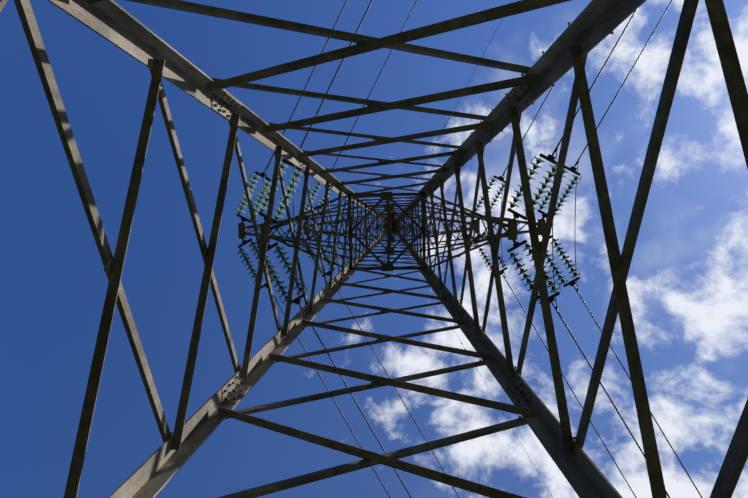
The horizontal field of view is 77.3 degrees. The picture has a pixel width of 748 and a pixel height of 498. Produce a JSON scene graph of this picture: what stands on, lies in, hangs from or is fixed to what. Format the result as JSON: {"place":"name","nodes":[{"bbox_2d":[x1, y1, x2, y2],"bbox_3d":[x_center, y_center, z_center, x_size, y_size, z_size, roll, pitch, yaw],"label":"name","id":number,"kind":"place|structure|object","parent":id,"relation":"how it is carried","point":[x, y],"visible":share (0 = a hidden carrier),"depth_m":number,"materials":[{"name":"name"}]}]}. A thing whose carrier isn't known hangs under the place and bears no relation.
{"place":"outdoors","nodes":[
{"label":"outdoors","id":0,"kind":"place"},
{"bbox_2d":[0,0,747,497],"label":"sky","id":1,"kind":"structure","parent":0,"point":[687,280],"materials":[{"name":"blue"}]},
{"bbox_2d":[399,1,551,495],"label":"earth wire","id":2,"kind":"object","parent":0,"point":[429,288],"visible":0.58,"depth_m":19.29,"materials":[{"name":"grey metal"}]},
{"label":"ground","id":3,"kind":"structure","parent":0,"visible":0},
{"bbox_2d":[0,0,747,497],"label":"braces","id":4,"kind":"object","parent":3,"relation":"on","point":[730,470],"visible":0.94,"depth_m":4.02,"materials":[{"name":"grey metal"}]},
{"bbox_2d":[48,0,646,497],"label":"tower legs","id":5,"kind":"object","parent":4,"relation":"attached to","point":[592,26],"visible":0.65,"depth_m":4.09,"materials":[{"name":"grey metal"}]},
{"bbox_2d":[106,0,621,459],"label":"bolts","id":6,"kind":"object","parent":4,"relation":"attached to","point":[456,161],"visible":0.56,"depth_m":4.82,"materials":[{"name":"metal"}]},
{"bbox_2d":[385,220,397,231],"bbox_3d":[0.664,-0.891,18.237,0.679,0.416,0.785,-1,-86,3],"label":"nest","id":7,"kind":"object","parent":4,"relation":"on","point":[394,225],"visible":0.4,"depth_m":18.23,"materials":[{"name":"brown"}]},
{"bbox_2d":[236,157,580,302],"bbox_3d":[0.852,-0.563,13.010,9.537,5.608,3.167,-1,-86,3],"label":"glass insulator","id":8,"kind":"object","parent":4,"relation":"attached to","point":[259,205],"visible":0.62,"depth_m":12.50,"materials":[{"name":"teal glass"}]},
{"bbox_2d":[238,158,577,298],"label":"insulator caps","id":9,"kind":"object","parent":8,"relation":"attached to","point":[482,252],"visible":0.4,"depth_m":10.69,"materials":[{"name":"teal glass"}]},
{"bbox_2d":[236,118,581,415],"bbox_3d":[2.537,1.511,14.961,9.445,9.442,12.383,-30,-88,4],"label":"line hardware","id":10,"kind":"object","parent":4,"relation":"attached to","point":[549,158],"visible":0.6,"depth_m":10.71,"materials":[{"name":"grey metal"}]},
{"bbox_2d":[263,0,702,497],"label":"conductors","id":11,"kind":"object","parent":10,"relation":"hanging from","point":[502,258],"visible":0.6,"depth_m":12.29,"materials":[{"name":"grey"}]}
]}

